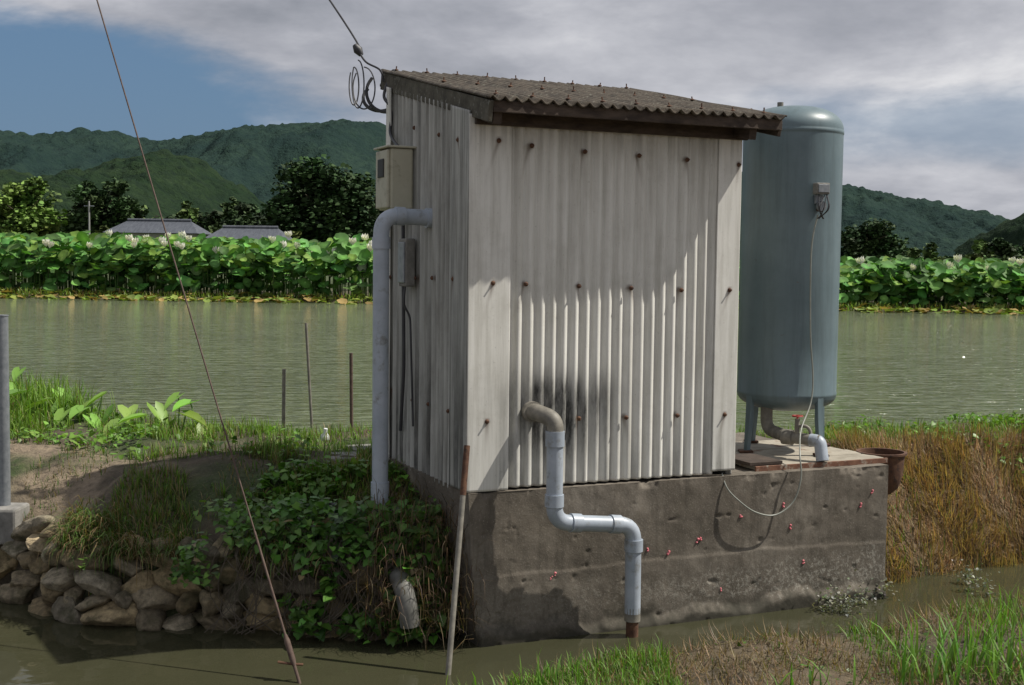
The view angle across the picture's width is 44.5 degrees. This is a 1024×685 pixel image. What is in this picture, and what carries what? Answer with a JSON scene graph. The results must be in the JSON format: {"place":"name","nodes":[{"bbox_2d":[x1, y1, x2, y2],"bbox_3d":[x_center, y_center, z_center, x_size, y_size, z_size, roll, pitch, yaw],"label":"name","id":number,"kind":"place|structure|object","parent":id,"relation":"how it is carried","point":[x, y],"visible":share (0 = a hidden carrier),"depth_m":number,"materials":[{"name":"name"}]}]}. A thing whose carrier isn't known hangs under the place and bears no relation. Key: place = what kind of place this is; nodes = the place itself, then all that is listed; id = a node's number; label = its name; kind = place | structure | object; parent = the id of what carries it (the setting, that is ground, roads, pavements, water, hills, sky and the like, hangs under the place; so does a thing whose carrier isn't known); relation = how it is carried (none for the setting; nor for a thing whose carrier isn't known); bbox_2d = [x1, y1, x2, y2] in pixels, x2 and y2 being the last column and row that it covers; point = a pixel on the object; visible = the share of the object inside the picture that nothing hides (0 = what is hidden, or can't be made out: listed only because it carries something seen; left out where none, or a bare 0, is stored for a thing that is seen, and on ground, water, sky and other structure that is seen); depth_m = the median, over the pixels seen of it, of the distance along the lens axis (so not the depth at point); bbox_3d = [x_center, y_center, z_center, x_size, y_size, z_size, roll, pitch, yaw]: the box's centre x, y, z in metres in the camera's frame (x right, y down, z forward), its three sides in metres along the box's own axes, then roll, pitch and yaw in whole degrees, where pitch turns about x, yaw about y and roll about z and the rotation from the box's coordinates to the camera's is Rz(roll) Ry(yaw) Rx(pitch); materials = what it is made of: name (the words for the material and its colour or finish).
{"place":"outdoors","nodes":[
{"label":"outdoors","id":0,"kind":"place"},
{"bbox_2d":[0,119,1009,259],"bbox_3d":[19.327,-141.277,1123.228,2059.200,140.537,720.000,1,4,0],"label":"wooded hills","id":1,"kind":"structure","parent":0,"point":[249,157],"depth_m":1062.19,"materials":[{"name":"green plant"}]},
{"bbox_2d":[0,298,1023,436],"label":"pond water","id":2,"kind":"structure","parent":0,"point":[928,367],"depth_m":16.57,"materials":[{"name":"green liquid"}]},
{"bbox_2d":[0,562,1023,684],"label":"ditch water","id":3,"kind":"structure","parent":0,"point":[35,649],"depth_m":6.12,"materials":[{"name":"brown liquid"}]},
{"bbox_2d":[445,445,469,674],"bbox_3d":[-0.259,1.067,5.857,0.029,1.139,0.346,2,4,13],"label":"leaning steel pipe","id":4,"kind":"object","parent":3,"relation":"in","point":[465,465],"visible":1,"depth_m":5.86,"materials":[{"name":"grey metal"}]},
{"bbox_2d":[807,559,1005,616],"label":"waterside weeds","id":5,"kind":"object","parent":3,"relation":"on","point":[844,609],"visible":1,"depth_m":7.02,"materials":[{"name":"green plant"}]},
{"bbox_2d":[0,229,1023,314],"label":"lotus field","id":6,"kind":"structure","parent":0,"point":[246,264],"depth_m":38.85,"materials":[{"name":"green plant"}]},
{"bbox_2d":[0,270,1023,684],"bbox_3d":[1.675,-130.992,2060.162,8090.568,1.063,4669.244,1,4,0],"label":"ground","id":7,"kind":"structure","parent":0,"point":[204,468],"depth_m":7.28,"materials":[{"name":"soil"}]},
{"bbox_2d":[0,315,29,544],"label":"steel fence post","id":8,"kind":"object","parent":7,"relation":"on","point":[12,514],"visible":0.89,"depth_m":7.01,"materials":[{"name":"metal"}]},
{"bbox_2d":[0,176,72,262],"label":"bamboo grove","id":9,"kind":"object","parent":7,"relation":"on","point":[23,206],"visible":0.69,"depth_m":147.28,"materials":[{"name":"green plant"}]},
{"bbox_2d":[88,201,93,234],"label":"utility pole","id":10,"kind":"object","parent":7,"relation":"on","point":[89,206],"visible":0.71,"depth_m":124.41,"materials":[{"name":"concrete"}]},
{"bbox_2d":[62,176,140,234],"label":"broadleaf tree","id":11,"kind":"object","parent":7,"relation":"on","point":[110,209],"visible":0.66,"depth_m":147.89,"materials":[{"name":"green plant"}]},
{"bbox_2d":[9,367,214,434],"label":"taro plants","id":12,"kind":"object","parent":7,"relation":"on","point":[159,410],"visible":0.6,"depth_m":8.84,"materials":[{"name":"green plant"}]},
{"bbox_2d":[104,218,211,240],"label":"farmhouse","id":13,"kind":"object","parent":7,"relation":"on","point":[154,228],"visible":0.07,"depth_m":103.23,"materials":[{"name":"grey tile"}]},
{"bbox_2d":[0,515,435,640],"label":"stone retaining wall","id":14,"kind":"structure","parent":7,"relation":"on","point":[112,600],"depth_m":6.46,"materials":[{"name":"grey stone"}]},
{"bbox_2d":[204,518,466,640],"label":"creeper stems","id":15,"kind":"object","parent":14,"relation":"attached to","point":[327,620],"visible":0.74,"depth_m":6.27,"materials":[{"name":"brown plant"}]},
{"bbox_2d":[206,225,291,239],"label":"farmhouse","id":16,"kind":"object","parent":7,"relation":"on","point":[241,231],"visible":0.07,"depth_m":96.78,"materials":[{"name":"grey tile"}]},
{"bbox_2d":[282,369,285,430],"bbox_3d":[-1.610,0.579,8.807,0.033,0.788,0.026,1,4,0],"label":"garden stake","id":17,"kind":"object","parent":7,"relation":"on","point":[283,393],"visible":0.55,"depth_m":8.79,"materials":[{"name":"brown wood"}]},
{"bbox_2d":[305,323,313,437],"bbox_3d":[-1.418,0.428,8.797,0.085,1.133,0.020,1,4,0],"label":"garden stake","id":18,"kind":"object","parent":7,"relation":"on","point":[308,373],"visible":0.59,"depth_m":8.78,"materials":[{"name":"brown wood"}]},
{"bbox_2d":[257,153,379,266],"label":"broadleaf tree","id":19,"kind":"object","parent":7,"relation":"on","point":[318,202],"visible":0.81,"depth_m":116.48,"materials":[{"name":"green plant"}]},
{"bbox_2d":[319,428,328,441],"bbox_3d":[-1.255,0.682,8.342,0.074,0.232,0.074,6,14,-12],"label":"plastic bottle","id":20,"kind":"object","parent":7,"relation":"on","point":[325,430],"visible":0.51,"depth_m":8.31,"materials":[{"name":"white plastic"}]},
{"bbox_2d":[331,451,358,460],"bbox_3d":[-1.012,0.737,7.664,0.240,0.100,0.260,0,4,-17],"label":"concrete slab offcut","id":21,"kind":"object","parent":7,"relation":"on","point":[343,453],"visible":0.13,"depth_m":7.65,"materials":[{"name":"grey concrete"}]},
{"bbox_2d":[349,353,352,429],"bbox_3d":[-1.111,0.509,8.651,0.034,0.874,0.024,1,4,0],"label":"garden stake","id":22,"kind":"object","parent":7,"relation":"on","point":[351,383],"visible":0.59,"depth_m":8.63,"materials":[{"name":"brown wood"}]},
{"bbox_2d":[346,444,371,450],"bbox_3d":[-0.936,0.707,7.963,0.200,0.090,0.220,-1,4,-24],"label":"concrete slab offcut","id":23,"kind":"object","parent":7,"relation":"on","point":[354,447],"visible":0.18,"depth_m":7.95,"materials":[{"name":"grey concrete"}]},
{"bbox_2d":[388,564,419,628],"bbox_3d":[-0.559,1.251,6.246,0.117,0.257,0.425,-1,4,-18],"label":"drain outlet elbow","id":24,"kind":"object","parent":7,"relation":"on","point":[409,609],"visible":0.8,"depth_m":6.08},
{"bbox_2d":[0,286,1023,684],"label":"grass","id":25,"kind":"structure","parent":7,"relation":"on","point":[100,526],"depth_m":6.77,"materials":[{"name":"green plant"}]},
{"bbox_2d":[10,397,1023,684],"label":"creeping weeds","id":26,"kind":"object","parent":7,"relation":"on","point":[282,511],"visible":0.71,"depth_m":6.38,"materials":[{"name":"green plant"}]},
{"bbox_2d":[46,195,1023,260],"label":"distant tree line","id":27,"kind":"object","parent":7,"relation":"on","point":[235,212],"visible":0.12,"depth_m":176.57,"materials":[{"name":"green plant"}]},
{"bbox_2d":[388,432,888,646],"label":"concrete plinth","id":28,"kind":"structure","parent":7,"relation":"on","point":[749,562],"depth_m":6.63,"materials":[{"name":"grey concrete"}]},
{"bbox_2d":[380,66,786,492],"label":"pump shed","id":29,"kind":"structure","parent":28,"relation":"on","point":[577,250],"depth_m":6.41,"materials":[{"name":"white metal"}]},
{"bbox_2d":[373,145,416,430],"bbox_3d":[-0.650,-0.284,6.882,0.170,1.569,0.240,-1,4,-24],"label":"electric meter box","id":30,"kind":"object","parent":29,"relation":"attached to","point":[394,175],"visible":0.95,"depth_m":6.76,"materials":[{"name":"plastic"}]},
{"bbox_2d":[377,159,383,177],"bbox_3d":[-0.714,-0.948,6.807,0.008,0.100,0.100,-1,4,-24],"label":"meter window","id":31,"kind":"structure","parent":30,"relation":"in","point":[381,161],"depth_m":6.80,"materials":[{"name":"glass"}]},
{"bbox_2d":[371,207,432,514],"bbox_3d":[-0.576,0.101,6.569,0.334,1.620,0.104,-1,4,-24],"label":"side riser pipe","id":32,"kind":"object","parent":29,"relation":"attached to","point":[386,220],"visible":0.91,"depth_m":6.49,"materials":[{"name":"grey plastic"}]},
{"bbox_2d":[398,238,414,425],"bbox_3d":[-0.579,-0.055,6.817,0.064,1.021,0.126,-1,4,-24],"label":"switch box","id":33,"kind":"object","parent":29,"relation":"attached to","point":[406,261],"visible":1,"depth_m":6.75,"materials":[{"name":"plastic"}]},
{"bbox_2d":[522,401,642,637],"bbox_3d":[0.361,0.951,6.256,0.632,1.308,0.231,0,4,-6],"label":"drain pipe","id":34,"kind":"object","parent":29,"relation":"attached to","point":[552,421],"visible":0.99,"depth_m":6.20,"materials":[{"name":"grey plastic"}]},
{"bbox_2d":[550,489,873,591],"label":"snail egg clusters","id":35,"kind":"object","parent":28,"relation":"attached to","point":[700,538],"visible":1,"depth_m":6.77,"materials":[{"name":"pink"}]},
{"bbox_2d":[735,440,887,471],"bbox_3d":[1.578,0.655,7.458,0.950,0.051,0.853,-1,4,-24],"label":"tank base pad","id":36,"kind":"object","parent":28,"relation":"on","point":[769,455],"visible":0.63,"depth_m":7.22,"materials":[{"name":"grey concrete"}]},
{"bbox_2d":[737,102,843,455],"bbox_3d":[1.661,-0.391,7.489,0.612,2.071,0.612,1,4,0],"label":"pressure tank","id":37,"kind":"object","parent":36,"relation":"on","point":[792,163],"visible":0.85,"depth_m":7.24,"materials":[{"name":"metal"}]},
{"bbox_2d":[721,183,829,515],"bbox_3d":[1.522,0.021,6.899,0.850,1.837,0.223,-3,5,-42],"label":"pressure switch","id":38,"kind":"object","parent":37,"relation":"attached to","point":[821,190],"visible":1,"depth_m":7.13,"materials":[{"name":"plastic"},{"name":"rubber"}]},
{"bbox_2d":[760,407,828,461],"bbox_3d":[1.606,0.523,7.227,0.150,0.293,0.508,-2,5,-36],"label":"tank outlet piping","id":39,"kind":"object","parent":37,"relation":"attached to","point":[790,437],"visible":0.98,"depth_m":7.16,"materials":[{"name":"grey plastic"}]},
{"bbox_2d":[338,417,1023,684],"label":"dry grass","id":40,"kind":"structure","parent":7,"relation":"on","point":[961,448],"depth_m":7.62,"materials":[{"name":"brown plant"}]},
{"bbox_2d":[840,218,908,257],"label":"broadleaf tree","id":41,"kind":"object","parent":7,"relation":"on","point":[875,238],"visible":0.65,"depth_m":147.86,"materials":[{"name":"green plant"}]},
{"bbox_2d":[856,448,906,494],"bbox_3d":[2.208,0.779,7.483,0.296,0.257,0.296,1,4,0],"label":"rusty iron pot","id":42,"kind":"object","parent":7,"relation":"on","point":[896,459],"visible":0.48,"depth_m":7.39,"materials":[{"name":"brown metal"}]},
{"bbox_2d":[985,237,1022,260],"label":"broadleaf tree","id":43,"kind":"object","parent":7,"relation":"on","point":[999,247],"visible":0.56,"depth_m":148.60,"materials":[{"name":"green plant"}]},
{"bbox_3d":[-4.408,-3.427,8.801,1.400,9.000,0.340,1,4,0],"label":"utility pole","id":44,"kind":"object","parent":7,"relation":"on","visible":0},
{"bbox_2d":[96,0,302,683],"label":"guy wire","id":45,"kind":"object","parent":44,"relation":"attached to","point":[290,652],"visible":1,"depth_m":5.98,"materials":[{"name":"metal"}]},
{"bbox_2d":[329,0,398,144],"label":"service drop cable","id":46,"kind":"object","parent":44,"relation":"attached to","point":[357,49],"visible":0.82,"depth_m":7.24,"materials":[{"name":"black rubber"}]},
{"bbox_2d":[0,149,1023,256],"bbox_3d":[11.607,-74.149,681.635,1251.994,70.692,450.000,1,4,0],"label":"wooded hills","id":47,"kind":"structure","parent":0,"point":[203,186],"depth_m":690.23,"materials":[{"name":"green plant"}]},
{"bbox_2d":[0,0,1023,219],"label":"sky","id":48,"kind":"structure","parent":0,"point":[927,96],"materials":[{"name":"grey"}]}
]}

